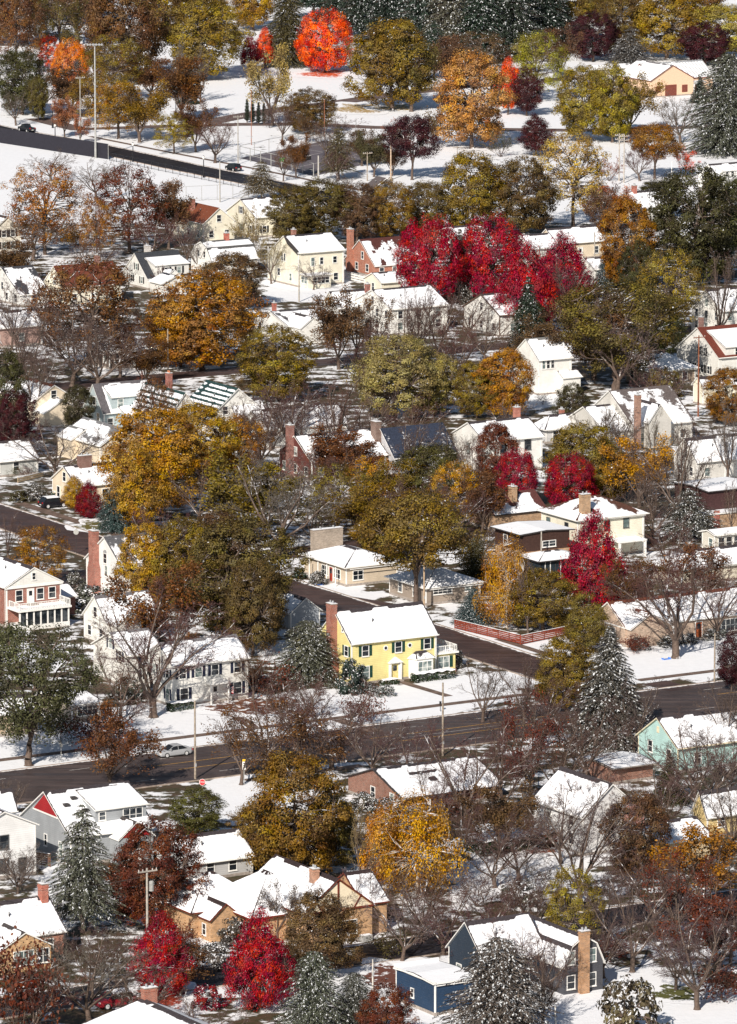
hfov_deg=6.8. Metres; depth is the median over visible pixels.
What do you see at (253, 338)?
bare tree
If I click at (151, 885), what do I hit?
utility pole
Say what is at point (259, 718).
bare tree
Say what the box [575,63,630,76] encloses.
flat shed
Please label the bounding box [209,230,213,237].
window
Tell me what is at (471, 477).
ash tree
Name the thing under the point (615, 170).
bare shrub
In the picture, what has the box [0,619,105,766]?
elm tree
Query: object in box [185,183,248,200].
field fence
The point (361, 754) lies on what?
bare tree
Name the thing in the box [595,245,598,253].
window
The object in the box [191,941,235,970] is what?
shrub
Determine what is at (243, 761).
traffic sign
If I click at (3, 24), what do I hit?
maple tree
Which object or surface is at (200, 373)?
back street
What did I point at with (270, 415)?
bare tree
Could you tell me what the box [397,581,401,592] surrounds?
window
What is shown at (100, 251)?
bare tree
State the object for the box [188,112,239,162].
bare tree
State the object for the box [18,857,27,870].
window
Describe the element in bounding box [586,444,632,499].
maple tree
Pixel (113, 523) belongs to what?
spruce tree
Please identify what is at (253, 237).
bare shrub
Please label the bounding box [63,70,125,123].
ash tree
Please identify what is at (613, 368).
bare tree
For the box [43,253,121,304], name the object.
brown roof house
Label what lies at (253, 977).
red maple
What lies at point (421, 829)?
birch tree
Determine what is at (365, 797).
shrub
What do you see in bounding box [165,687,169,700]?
window
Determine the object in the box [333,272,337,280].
window
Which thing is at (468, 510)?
bare tree
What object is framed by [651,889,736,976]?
oak tree
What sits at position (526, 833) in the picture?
bare shrub
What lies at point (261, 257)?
bare tree
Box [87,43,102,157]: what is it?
stadium light
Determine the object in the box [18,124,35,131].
pickup truck
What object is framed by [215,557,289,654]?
maple tree
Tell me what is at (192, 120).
oak tree
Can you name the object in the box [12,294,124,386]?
bare tree
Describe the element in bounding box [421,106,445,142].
bare shrub
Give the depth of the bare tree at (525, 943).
674.16 m
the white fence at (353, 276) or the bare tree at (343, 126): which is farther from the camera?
the bare tree at (343, 126)
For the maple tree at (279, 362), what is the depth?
1067.33 m
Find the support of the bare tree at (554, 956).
on the ground at (226, 92)
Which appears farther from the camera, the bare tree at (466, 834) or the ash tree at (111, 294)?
the ash tree at (111, 294)
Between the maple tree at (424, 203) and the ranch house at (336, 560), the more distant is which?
the maple tree at (424, 203)
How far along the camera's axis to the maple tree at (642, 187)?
1308.91 m
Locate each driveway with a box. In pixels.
[308,593,392,605]
[332,719,381,731]
[645,680,692,690]
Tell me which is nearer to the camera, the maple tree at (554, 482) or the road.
the road
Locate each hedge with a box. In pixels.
[165,699,193,711]
[378,677,399,685]
[410,667,455,682]
[461,826,556,856]
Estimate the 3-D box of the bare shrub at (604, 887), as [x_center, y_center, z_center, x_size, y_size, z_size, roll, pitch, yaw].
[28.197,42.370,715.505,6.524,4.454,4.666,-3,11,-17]
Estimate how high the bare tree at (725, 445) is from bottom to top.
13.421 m
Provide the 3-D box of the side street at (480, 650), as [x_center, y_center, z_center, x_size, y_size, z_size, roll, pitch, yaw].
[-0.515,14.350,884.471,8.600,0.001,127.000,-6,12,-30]
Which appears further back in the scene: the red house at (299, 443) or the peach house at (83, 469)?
the red house at (299, 443)
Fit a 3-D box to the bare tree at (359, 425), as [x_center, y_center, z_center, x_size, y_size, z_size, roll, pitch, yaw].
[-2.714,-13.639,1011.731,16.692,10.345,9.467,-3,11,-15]
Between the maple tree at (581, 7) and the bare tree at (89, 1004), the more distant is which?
the maple tree at (581, 7)
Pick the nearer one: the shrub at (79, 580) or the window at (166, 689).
the window at (166, 689)
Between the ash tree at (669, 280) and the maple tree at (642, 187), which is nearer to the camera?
the ash tree at (669, 280)
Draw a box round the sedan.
[155,743,192,757]
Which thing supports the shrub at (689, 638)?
on the ground at (226, 92)
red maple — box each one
[74,478,103,518]
[126,910,196,996]
[221,905,301,1011]
[491,235,558,321]
[530,230,595,299]
[557,508,630,609]
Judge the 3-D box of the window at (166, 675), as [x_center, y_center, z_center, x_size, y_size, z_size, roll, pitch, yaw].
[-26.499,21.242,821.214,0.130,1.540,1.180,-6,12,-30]
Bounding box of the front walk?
[399,681,452,696]
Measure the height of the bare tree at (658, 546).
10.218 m
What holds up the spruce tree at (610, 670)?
on the ground at (226, 92)
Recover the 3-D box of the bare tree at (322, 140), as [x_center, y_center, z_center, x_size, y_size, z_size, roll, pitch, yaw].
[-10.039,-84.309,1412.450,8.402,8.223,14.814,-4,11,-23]
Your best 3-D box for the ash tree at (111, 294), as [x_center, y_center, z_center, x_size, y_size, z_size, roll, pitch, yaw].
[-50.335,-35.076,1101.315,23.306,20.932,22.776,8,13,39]
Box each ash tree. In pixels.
[0,0,49,69]
[0,159,93,254]
[9,525,71,577]
[18,253,157,371]
[28,0,88,60]
[38,34,58,67]
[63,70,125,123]
[75,196,120,252]
[77,31,152,93]
[82,161,171,252]
[83,80,146,138]
[132,375,178,440]
[150,111,196,153]
[231,364,271,397]
[308,461,377,525]
[341,453,400,502]
[426,459,486,521]
[449,28,512,80]
[507,30,574,99]
[530,129,611,226]
[543,864,608,936]
[582,186,625,231]
[633,244,708,326]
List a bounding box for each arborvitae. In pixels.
[244,99,249,122]
[249,100,254,123]
[255,102,261,123]
[261,103,266,123]
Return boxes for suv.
[38,495,65,508]
[93,987,136,1009]
[225,163,241,170]
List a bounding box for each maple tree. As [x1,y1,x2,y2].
[0,0,39,45]
[0,48,55,114]
[0,344,30,437]
[0,388,44,443]
[24,75,48,120]
[44,0,86,22]
[50,36,90,88]
[58,383,98,426]
[77,0,170,75]
[92,403,216,513]
[99,813,214,926]
[111,519,176,602]
[132,0,187,29]
[140,512,223,609]
[143,265,272,369]
[144,292,221,366]
[157,0,258,75]
[164,400,244,483]
[166,785,228,835]
[169,0,228,36]
[174,510,313,635]
[178,508,256,579]
[193,249,269,307]
[208,413,275,473]
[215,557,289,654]
[224,803,297,859]
[226,0,275,29]
[233,323,319,401]
[238,746,360,873]
[261,184,314,238]
[278,86,338,133]
[282,887,367,972]
[284,175,357,234]
[293,5,355,72]
[303,794,364,869]
[325,180,387,241]
[340,331,444,419]
[341,16,434,109]
[345,513,413,557]
[353,979,421,1023]
[364,177,417,236]
[390,442,472,509]
[391,210,469,296]
[399,179,454,229]
[409,349,465,416]
[431,46,520,148]
[436,148,514,225]
[451,360,505,417]
[457,209,525,295]
[470,419,520,488]
[471,345,538,417]
[481,153,562,234]
[492,446,538,491]
[505,566,586,630]
[512,302,550,324]
[534,633,601,711]
[538,419,619,495]
[542,452,599,504]
[550,62,609,139]
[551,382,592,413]
[555,0,596,32]
[565,8,621,61]
[575,0,628,13]
[580,61,640,142]
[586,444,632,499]
[595,0,642,55]
[595,191,658,285]
[595,788,676,881]
[615,237,663,306]
[626,0,709,58]
[634,162,736,283]
[635,299,688,355]
[638,178,688,213]
[668,0,725,13]
[675,19,734,63]
[680,2,736,57]
[691,171,736,249]
[700,365,736,424]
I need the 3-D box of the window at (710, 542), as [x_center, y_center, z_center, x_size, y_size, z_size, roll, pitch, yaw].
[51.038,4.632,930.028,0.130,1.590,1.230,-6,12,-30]
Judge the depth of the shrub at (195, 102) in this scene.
1519.50 m
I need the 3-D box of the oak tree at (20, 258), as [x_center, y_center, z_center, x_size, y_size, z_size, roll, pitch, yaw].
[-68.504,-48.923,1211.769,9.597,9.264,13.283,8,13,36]
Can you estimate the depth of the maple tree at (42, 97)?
1483.73 m
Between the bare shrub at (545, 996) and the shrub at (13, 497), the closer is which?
the bare shrub at (545, 996)
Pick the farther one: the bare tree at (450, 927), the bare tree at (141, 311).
the bare tree at (141, 311)
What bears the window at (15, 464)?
in the cottage at (9, 462)
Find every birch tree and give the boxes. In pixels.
[356,797,421,890]
[370,782,471,896]
[472,528,535,629]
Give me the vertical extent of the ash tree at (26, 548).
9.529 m
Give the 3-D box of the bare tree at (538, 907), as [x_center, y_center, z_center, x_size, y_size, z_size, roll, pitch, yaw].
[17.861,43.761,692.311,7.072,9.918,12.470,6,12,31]
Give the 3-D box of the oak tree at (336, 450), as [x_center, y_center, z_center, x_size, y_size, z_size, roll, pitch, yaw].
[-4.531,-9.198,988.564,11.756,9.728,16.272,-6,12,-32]
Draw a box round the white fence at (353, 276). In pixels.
[344,271,364,282]
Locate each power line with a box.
[38,876,143,890]
[154,862,369,875]
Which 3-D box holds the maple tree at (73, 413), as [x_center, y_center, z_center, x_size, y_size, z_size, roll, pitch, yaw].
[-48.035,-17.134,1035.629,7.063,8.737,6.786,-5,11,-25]
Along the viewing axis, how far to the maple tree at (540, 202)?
1280.31 m
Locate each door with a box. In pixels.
[27,588,33,602]
[212,684,218,700]
[329,566,332,580]
[392,663,398,679]
[665,84,676,95]
[695,621,702,636]
[725,465,730,476]
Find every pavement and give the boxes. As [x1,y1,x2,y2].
[0,691,546,760]
[14,502,123,535]
[88,136,358,190]
[244,764,362,780]
[495,639,572,663]
[638,669,719,680]
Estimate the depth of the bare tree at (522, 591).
867.94 m
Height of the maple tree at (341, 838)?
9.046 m
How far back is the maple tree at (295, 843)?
722.37 m
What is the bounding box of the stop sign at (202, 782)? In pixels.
[199,778,205,807]
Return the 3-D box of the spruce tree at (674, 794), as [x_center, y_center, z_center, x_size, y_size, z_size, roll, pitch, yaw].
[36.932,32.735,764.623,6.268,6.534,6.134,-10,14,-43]
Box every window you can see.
[0,834,9,849]
[0,858,9,872]
[1,230,6,237]
[13,461,19,470]
[13,949,33,967]
[15,590,23,602]
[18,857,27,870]
[31,572,35,580]
[36,587,43,599]
[37,947,49,962]
[43,833,46,846]
[48,586,55,598]
[51,390,56,397]
[56,485,59,496]
[58,841,62,856]
[62,471,65,482]
[77,704,98,716]
[87,624,91,635]
[93,606,96,617]
[96,412,99,420]
[98,811,106,821]
[103,553,106,564]
[104,565,107,577]
[107,418,112,424]
[108,637,112,649]
[118,398,122,405]
[123,806,142,817]
[151,663,155,674]
[165,667,168,678]
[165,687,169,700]
[177,266,181,273]
[179,668,186,679]
[180,687,188,699]
[194,666,202,677]
[201,922,205,936]
[206,863,214,871]
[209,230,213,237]
[211,664,218,675]
[216,214,220,222]
[228,860,237,871]
[233,661,241,673]
[233,681,242,694]
[311,257,314,266]
[320,257,323,264]
[321,564,327,575]
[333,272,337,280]
[334,568,340,579]
[344,645,348,657]
[353,570,363,580]
[361,666,369,678]
[362,645,369,657]
[365,264,368,272]
[370,785,374,798]
[394,641,402,653]
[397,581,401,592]
[398,311,402,318]
[407,650,434,678]
[410,987,413,998]
[424,638,430,649]
[433,587,451,595]
[464,585,470,591]
[503,534,581,574]
[524,439,531,450]
[542,361,545,369]
[542,539,555,547]
[546,360,549,368]
[551,360,554,368]
[566,975,574,990]
[567,950,575,965]
[590,947,596,962]
[590,971,596,986]
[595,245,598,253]
[623,518,629,528]
[647,740,652,752]
[682,84,687,91]
[682,371,687,380]
[700,364,703,372]
[704,310,707,318]
[704,467,710,476]
[708,537,712,546]
[717,818,724,827]
[718,537,724,544]
[721,618,736,632]
[726,536,732,544]
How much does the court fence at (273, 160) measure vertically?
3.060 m
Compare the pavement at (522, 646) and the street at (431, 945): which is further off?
the pavement at (522, 646)
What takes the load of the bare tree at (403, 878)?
on the ground at (226, 92)
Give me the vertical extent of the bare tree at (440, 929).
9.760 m
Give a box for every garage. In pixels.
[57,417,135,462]
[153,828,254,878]
[280,592,322,630]
[362,271,404,289]
[393,957,476,1015]
[578,751,657,783]
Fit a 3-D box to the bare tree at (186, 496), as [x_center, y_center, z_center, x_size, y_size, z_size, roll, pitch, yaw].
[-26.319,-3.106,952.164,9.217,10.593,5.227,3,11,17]
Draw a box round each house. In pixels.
[0,215,20,252]
[0,265,48,306]
[0,309,42,347]
[0,375,74,425]
[0,556,77,629]
[0,693,37,736]
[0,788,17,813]
[0,808,38,878]
[0,879,66,974]
[19,780,175,866]
[39,689,103,721]
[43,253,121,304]
[50,452,124,502]
[81,590,158,640]
[82,983,209,1023]
[83,379,146,426]
[83,527,158,593]
[90,628,158,687]
[92,337,156,369]
[122,243,190,294]
[131,370,257,434]
[143,634,250,706]
[159,854,390,942]
[173,197,235,241]
[189,231,258,273]
[225,196,288,237]
[231,397,263,431]
[243,402,348,449]
[254,300,323,343]
[267,227,345,288]
[277,422,388,482]
[297,600,458,684]
[298,525,400,586]
[321,288,364,326]
[343,755,504,811]
[344,227,419,275]
[353,281,448,334]
[361,176,402,200]
[370,418,456,475]
[384,566,483,605]
[435,224,488,254]
[445,912,605,994]
[452,404,544,471]
[461,293,517,336]
[470,483,545,530]
[489,520,581,574]
[512,233,554,265]
[514,337,582,394]
[533,766,624,855]
[534,406,573,443]
[536,491,649,555]
[542,225,604,259]
[567,385,694,448]
[580,257,622,286]
[591,587,736,647]
[616,794,709,872]
[622,183,664,223]
[626,351,699,385]
[635,708,736,770]
[652,545,736,585]
[672,477,736,528]
[673,433,736,480]
[675,314,736,376]
[690,287,736,330]
[697,162,736,189]
[699,526,736,547]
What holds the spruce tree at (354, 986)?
on the ground at (226, 92)
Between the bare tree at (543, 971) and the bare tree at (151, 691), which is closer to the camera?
the bare tree at (543, 971)
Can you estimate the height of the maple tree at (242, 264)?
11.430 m
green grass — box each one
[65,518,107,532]
[634,980,707,1003]
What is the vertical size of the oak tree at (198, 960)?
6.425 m
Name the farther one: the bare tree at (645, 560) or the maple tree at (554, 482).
the maple tree at (554, 482)
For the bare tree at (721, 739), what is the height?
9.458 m
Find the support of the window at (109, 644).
in the white house at (110, 649)
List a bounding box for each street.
[0,126,375,210]
[0,505,101,555]
[0,890,736,1017]
[49,272,736,334]
[50,506,673,581]
[53,325,691,389]
[170,544,625,693]
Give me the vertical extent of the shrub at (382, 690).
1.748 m
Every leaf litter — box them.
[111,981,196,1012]
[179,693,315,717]
[290,68,349,78]
[339,957,427,992]
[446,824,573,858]
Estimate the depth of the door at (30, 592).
874.92 m
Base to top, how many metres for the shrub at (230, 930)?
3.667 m
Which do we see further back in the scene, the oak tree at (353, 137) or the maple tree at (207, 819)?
the oak tree at (353, 137)
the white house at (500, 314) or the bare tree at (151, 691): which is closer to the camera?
the bare tree at (151, 691)
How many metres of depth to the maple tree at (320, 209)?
1270.50 m
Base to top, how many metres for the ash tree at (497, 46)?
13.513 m
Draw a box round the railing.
[109,153,246,186]
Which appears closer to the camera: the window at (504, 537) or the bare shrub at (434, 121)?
the window at (504, 537)
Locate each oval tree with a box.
[60,473,91,510]
[99,436,176,531]
[238,36,261,69]
[256,26,275,67]
[494,55,522,114]
[508,66,546,115]
[516,112,557,155]
[561,590,610,650]
[715,626,736,689]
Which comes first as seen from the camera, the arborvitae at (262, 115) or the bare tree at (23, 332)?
the bare tree at (23, 332)
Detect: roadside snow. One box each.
[0,125,332,192]
[0,504,101,555]
[0,680,724,801]
[1,889,736,1017]
[172,542,634,687]
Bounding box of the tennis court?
[242,141,386,175]
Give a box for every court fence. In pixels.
[239,146,313,176]
[240,127,325,154]
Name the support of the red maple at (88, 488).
on the ground at (226, 92)
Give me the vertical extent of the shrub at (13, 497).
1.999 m
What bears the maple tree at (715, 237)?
on the ground at (226, 92)
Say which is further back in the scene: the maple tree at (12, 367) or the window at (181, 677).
the maple tree at (12, 367)
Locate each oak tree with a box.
[0,239,38,266]
[0,904,73,1023]
[37,0,106,41]
[44,58,105,107]
[48,93,81,136]
[73,113,90,138]
[78,698,165,782]
[99,76,173,142]
[100,556,213,641]
[112,336,178,378]
[119,54,183,96]
[147,54,210,120]
[147,938,213,995]
[149,177,196,248]
[171,96,221,151]
[195,448,321,543]
[201,706,283,784]
[240,42,293,125]
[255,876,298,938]
[261,697,372,774]
[278,131,311,176]
[293,110,329,141]
[302,421,390,482]
[305,280,377,369]
[324,479,394,536]
[345,129,380,165]
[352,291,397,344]
[353,128,397,176]
[361,456,436,502]
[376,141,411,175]
[388,34,445,111]
[396,354,445,375]
[428,34,475,80]
[451,775,541,857]
[456,467,514,531]
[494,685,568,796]
[508,310,574,353]
[511,33,550,65]
[539,21,586,77]
[578,183,634,217]
[596,429,675,507]
[598,556,665,600]
[607,71,667,133]
[634,842,715,941]
[645,820,736,911]
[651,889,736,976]
[657,541,735,590]
[672,144,700,175]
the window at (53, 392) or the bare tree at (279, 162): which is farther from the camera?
the bare tree at (279, 162)
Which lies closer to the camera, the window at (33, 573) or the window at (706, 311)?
the window at (33, 573)
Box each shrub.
[7,467,21,475]
[8,490,27,502]
[17,464,31,474]
[18,342,51,370]
[24,482,48,501]
[36,929,73,964]
[43,705,84,743]
[45,222,82,240]
[57,698,137,758]
[61,227,84,247]
[66,571,86,592]
[75,585,109,613]
[98,898,128,924]
[107,676,142,704]
[114,941,153,960]
[150,264,168,276]
[167,916,206,946]
[179,92,199,104]
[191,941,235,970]
[192,983,229,1010]
[214,724,244,747]
[216,916,254,947]
[223,216,260,237]
[230,204,270,249]
[248,651,300,696]
[252,680,324,713]
[261,102,274,127]
[292,567,307,578]
[308,570,327,584]
[329,173,357,189]
[335,657,368,695]
[336,685,387,723]
[347,791,379,811]
[363,923,412,959]
[364,684,380,695]
[368,796,407,817]
[376,684,397,697]
[399,906,449,940]
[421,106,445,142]
[433,788,481,814]
[448,867,516,905]
[450,646,464,668]
[472,817,564,848]
[476,128,518,156]
[485,355,512,376]
[493,880,543,911]
[499,856,561,892]
[521,963,562,1017]
[535,393,551,403]
[570,273,599,292]
[589,860,637,899]
[592,155,626,180]
[596,180,624,195]
[596,928,650,961]
[596,974,670,1023]
[617,628,652,654]
[629,636,651,650]
[636,903,688,941]
[646,366,684,396]
[651,858,690,886]
[656,634,681,648]
[679,632,699,644]
[685,960,736,1002]
[698,843,736,878]
[700,627,728,640]
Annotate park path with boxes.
[27,118,705,131]
[202,76,581,124]
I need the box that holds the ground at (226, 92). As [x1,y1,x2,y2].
[0,0,736,1023]
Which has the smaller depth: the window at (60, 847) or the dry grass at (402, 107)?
the window at (60, 847)
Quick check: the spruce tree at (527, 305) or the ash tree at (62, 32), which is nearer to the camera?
the spruce tree at (527, 305)
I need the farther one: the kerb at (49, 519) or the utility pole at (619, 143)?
the utility pole at (619, 143)
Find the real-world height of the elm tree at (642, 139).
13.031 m
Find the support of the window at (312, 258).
in the saltbox house at (326, 250)
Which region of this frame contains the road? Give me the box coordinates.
[0,681,736,802]
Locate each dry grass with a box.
[329,102,388,114]
[363,102,420,111]
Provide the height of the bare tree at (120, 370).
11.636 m
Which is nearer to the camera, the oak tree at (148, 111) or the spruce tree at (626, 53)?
the oak tree at (148, 111)
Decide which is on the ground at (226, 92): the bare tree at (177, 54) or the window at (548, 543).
the bare tree at (177, 54)
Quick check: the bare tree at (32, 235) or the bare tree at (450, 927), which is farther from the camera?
the bare tree at (32, 235)
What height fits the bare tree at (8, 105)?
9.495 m
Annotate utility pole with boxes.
[76,76,84,139]
[138,867,156,952]
[167,329,168,370]
[194,701,196,778]
[219,161,220,201]
[233,115,242,162]
[251,98,251,144]
[298,267,299,301]
[363,152,371,180]
[372,959,373,987]
[390,143,391,178]
[423,548,424,605]
[442,683,443,755]
[615,133,621,180]
[620,135,627,182]
[693,335,705,416]
[714,633,715,681]
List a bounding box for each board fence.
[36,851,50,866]
[454,619,520,642]
[520,626,566,644]
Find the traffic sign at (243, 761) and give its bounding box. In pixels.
[242,759,245,784]
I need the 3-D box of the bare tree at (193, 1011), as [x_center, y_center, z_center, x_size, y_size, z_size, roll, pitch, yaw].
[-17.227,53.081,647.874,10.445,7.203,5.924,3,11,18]
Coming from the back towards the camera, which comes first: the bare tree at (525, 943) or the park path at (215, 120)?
the park path at (215, 120)
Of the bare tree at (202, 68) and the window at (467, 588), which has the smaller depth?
the window at (467, 588)
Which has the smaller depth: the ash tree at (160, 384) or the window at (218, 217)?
the ash tree at (160, 384)
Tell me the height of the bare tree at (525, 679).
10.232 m
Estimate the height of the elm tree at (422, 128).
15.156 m
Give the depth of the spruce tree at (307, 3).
1725.73 m
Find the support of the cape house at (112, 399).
on the ground at (226, 92)
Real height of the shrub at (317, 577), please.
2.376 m
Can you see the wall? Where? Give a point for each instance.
(30, 476)
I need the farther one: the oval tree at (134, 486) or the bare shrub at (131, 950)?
the oval tree at (134, 486)
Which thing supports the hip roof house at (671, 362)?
on the ground at (226, 92)
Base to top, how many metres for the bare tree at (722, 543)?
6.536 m
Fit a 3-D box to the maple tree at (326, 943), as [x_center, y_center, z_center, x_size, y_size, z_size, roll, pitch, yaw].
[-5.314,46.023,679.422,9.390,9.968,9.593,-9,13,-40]
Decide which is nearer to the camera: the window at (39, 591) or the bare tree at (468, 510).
the window at (39, 591)
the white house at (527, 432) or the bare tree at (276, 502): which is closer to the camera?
the bare tree at (276, 502)
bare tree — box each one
[0,87,30,125]
[0,205,80,259]
[0,274,43,349]
[0,293,58,381]
[0,412,112,482]
[0,505,22,557]
[0,844,41,893]
[0,846,57,887]
[1,334,78,399]
[2,779,28,803]
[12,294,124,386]
[13,264,88,334]
[13,945,91,1023]
[17,56,68,99]
[22,929,177,1021]
[23,147,78,180]
[26,308,159,383]
[56,915,144,984]
[58,941,117,990]
[61,156,123,198]
[64,287,149,338]
[69,229,130,264]
[69,678,162,726]
[85,593,144,642]
[88,639,169,715]
[89,314,151,377]
[94,575,250,717]
[109,959,190,1007]
[117,208,174,251]
[130,4,173,59]
[131,501,194,556]
[163,983,252,1023]
[164,382,205,429]
[165,210,216,259]
[166,460,211,515]
[175,30,203,74]
[179,622,225,638]
[181,234,214,263]
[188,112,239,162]
[193,47,211,97]
[193,395,266,434]
[194,672,317,764]
[210,446,349,555]
[218,392,318,449]
[223,19,254,56]
[226,383,291,466]
[227,643,277,699]
[230,293,268,347]
[246,439,304,512]
[246,671,339,748]
[249,373,336,433]
[253,230,291,283]
[265,679,379,769]
[266,96,296,140]
[270,384,314,442]
[271,145,293,180]
[271,480,347,541]
[276,408,360,449]
[279,669,329,715]
[279,872,360,908]
[289,260,332,289]
[290,440,360,502]
[303,399,399,430]
[304,375,362,418]
[309,114,370,143]
[310,123,336,155]
[315,365,373,431]
[319,323,390,385]
[322,144,355,179]
[334,705,426,768]
[338,286,373,361]
[339,857,410,904]
[340,476,427,515]
[342,37,376,76]
[347,384,411,429]
[348,798,390,869]
[348,881,444,960]
[356,313,415,386]
[364,717,448,766]
[366,390,465,427]
[386,477,473,542]
[387,472,505,542]
[387,868,482,954]
[389,412,443,466]
[392,284,443,362]
[393,857,461,941]
[402,278,463,359]
[403,284,443,354]
[407,753,465,826]
[413,715,542,827]
[422,419,479,459]
[426,890,523,956]
[428,787,490,869]
[430,313,486,385]
[438,814,545,887]
[439,288,499,331]
[449,650,510,721]
[451,431,486,485]
[453,303,529,359]
[454,874,523,919]
[456,688,577,772]
[462,518,498,552]
[462,807,565,880]
[482,915,555,980]
[484,709,546,809]
[485,325,532,372]
[487,390,538,422]
[492,924,583,989]
[494,654,538,724]
[496,862,576,920]
[512,557,545,633]
[514,712,604,793]
[514,766,644,905]
[515,669,583,745]
[520,780,607,863]
[522,238,556,265]
[530,936,570,1021]
[532,252,601,327]
[542,757,624,807]
[545,698,638,774]
[568,403,631,442]
[570,292,663,389]
[571,483,638,504]
[571,669,628,716]
[571,901,644,978]
[581,858,681,972]
[582,870,620,939]
[587,541,681,586]
[589,544,736,658]
[590,837,697,928]
[594,674,663,750]
[596,405,652,457]
[602,561,663,599]
[604,707,736,815]
[608,755,713,821]
[613,353,695,398]
[613,473,692,542]
[620,146,660,180]
[623,886,736,1009]
[628,415,715,508]
[630,460,671,516]
[638,510,695,562]
[640,915,705,989]
[642,407,680,474]
[654,91,710,142]
[661,548,736,591]
[662,241,734,283]
[662,727,736,789]
[667,435,706,492]
[670,417,731,443]
[677,557,736,639]
[690,531,736,547]
[692,677,736,729]
[697,764,736,857]
[698,721,736,785]
[698,870,736,966]
[705,248,736,325]
[706,398,736,476]
[721,479,736,526]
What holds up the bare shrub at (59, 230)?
on the ground at (226, 92)
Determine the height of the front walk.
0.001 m
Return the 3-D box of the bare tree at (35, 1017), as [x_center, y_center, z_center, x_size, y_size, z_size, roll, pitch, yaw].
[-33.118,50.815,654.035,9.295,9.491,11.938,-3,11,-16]
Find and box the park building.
[617,59,712,97]
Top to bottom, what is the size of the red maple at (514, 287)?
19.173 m
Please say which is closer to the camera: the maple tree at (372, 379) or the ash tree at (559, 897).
the ash tree at (559, 897)
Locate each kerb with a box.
[0,503,104,556]
[0,680,736,803]
[0,888,736,1019]
[2,125,324,202]
[173,540,633,686]
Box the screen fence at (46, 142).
[0,128,108,158]
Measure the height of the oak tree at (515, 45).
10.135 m
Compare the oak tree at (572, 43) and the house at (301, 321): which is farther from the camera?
the oak tree at (572, 43)
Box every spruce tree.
[44,804,139,933]
[93,488,131,533]
[236,160,283,197]
[259,0,312,68]
[270,620,345,689]
[270,951,356,1023]
[292,0,327,16]
[310,0,360,29]
[314,125,361,176]
[320,972,384,1023]
[331,0,375,35]
[351,0,415,48]
[385,0,450,48]
[409,0,473,46]
[420,21,447,78]
[430,937,563,1023]
[441,229,477,304]
[449,585,498,626]
[450,0,517,63]
[453,538,496,579]
[486,0,551,54]
[495,277,543,359]
[515,0,589,54]
[556,626,654,754]
[593,259,617,287]
[602,28,660,64]
[644,488,725,541]
[651,753,690,807]
[675,53,736,158]
[688,77,711,102]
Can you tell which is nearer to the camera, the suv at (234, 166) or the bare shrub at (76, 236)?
the bare shrub at (76, 236)
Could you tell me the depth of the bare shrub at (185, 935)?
691.69 m
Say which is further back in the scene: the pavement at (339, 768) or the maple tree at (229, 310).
the maple tree at (229, 310)
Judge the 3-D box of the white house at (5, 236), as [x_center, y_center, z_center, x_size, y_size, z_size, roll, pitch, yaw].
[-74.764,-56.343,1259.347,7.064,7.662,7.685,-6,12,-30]
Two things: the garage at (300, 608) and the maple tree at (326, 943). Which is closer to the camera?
the maple tree at (326, 943)
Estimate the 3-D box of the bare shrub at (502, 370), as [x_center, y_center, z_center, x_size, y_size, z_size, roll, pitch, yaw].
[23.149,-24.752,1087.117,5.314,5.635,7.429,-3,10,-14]
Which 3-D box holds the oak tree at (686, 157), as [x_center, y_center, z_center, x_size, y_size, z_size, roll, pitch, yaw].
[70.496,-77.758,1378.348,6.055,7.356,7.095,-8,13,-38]
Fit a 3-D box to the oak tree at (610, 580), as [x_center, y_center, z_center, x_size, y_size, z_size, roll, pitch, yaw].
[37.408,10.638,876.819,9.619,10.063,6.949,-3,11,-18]
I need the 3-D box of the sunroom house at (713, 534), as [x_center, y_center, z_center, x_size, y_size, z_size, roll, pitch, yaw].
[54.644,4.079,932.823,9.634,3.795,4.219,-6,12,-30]
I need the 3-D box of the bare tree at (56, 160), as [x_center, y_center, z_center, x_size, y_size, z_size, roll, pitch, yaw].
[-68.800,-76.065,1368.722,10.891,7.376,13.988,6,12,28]
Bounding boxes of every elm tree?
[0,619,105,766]
[356,484,496,601]
[378,112,444,179]
[534,282,646,380]
[551,276,690,389]
[625,119,685,178]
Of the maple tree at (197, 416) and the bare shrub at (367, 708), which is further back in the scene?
the maple tree at (197, 416)
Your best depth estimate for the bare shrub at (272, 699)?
813.11 m
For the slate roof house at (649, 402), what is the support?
on the ground at (226, 92)
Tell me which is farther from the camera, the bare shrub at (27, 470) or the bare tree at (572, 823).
the bare shrub at (27, 470)
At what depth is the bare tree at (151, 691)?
812.25 m
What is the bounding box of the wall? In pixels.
[17,471,43,482]
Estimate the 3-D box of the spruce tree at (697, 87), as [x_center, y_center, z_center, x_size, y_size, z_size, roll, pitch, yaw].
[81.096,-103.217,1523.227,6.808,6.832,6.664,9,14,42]
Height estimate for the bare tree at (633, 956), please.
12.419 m
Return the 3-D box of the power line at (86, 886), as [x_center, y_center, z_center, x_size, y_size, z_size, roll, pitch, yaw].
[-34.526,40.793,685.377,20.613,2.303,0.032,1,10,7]
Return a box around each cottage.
[0,439,39,476]
[690,786,736,834]
[691,374,736,405]
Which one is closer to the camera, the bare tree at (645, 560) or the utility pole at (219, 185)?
the bare tree at (645, 560)
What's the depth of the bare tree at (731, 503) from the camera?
937.79 m
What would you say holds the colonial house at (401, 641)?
on the ground at (226, 92)

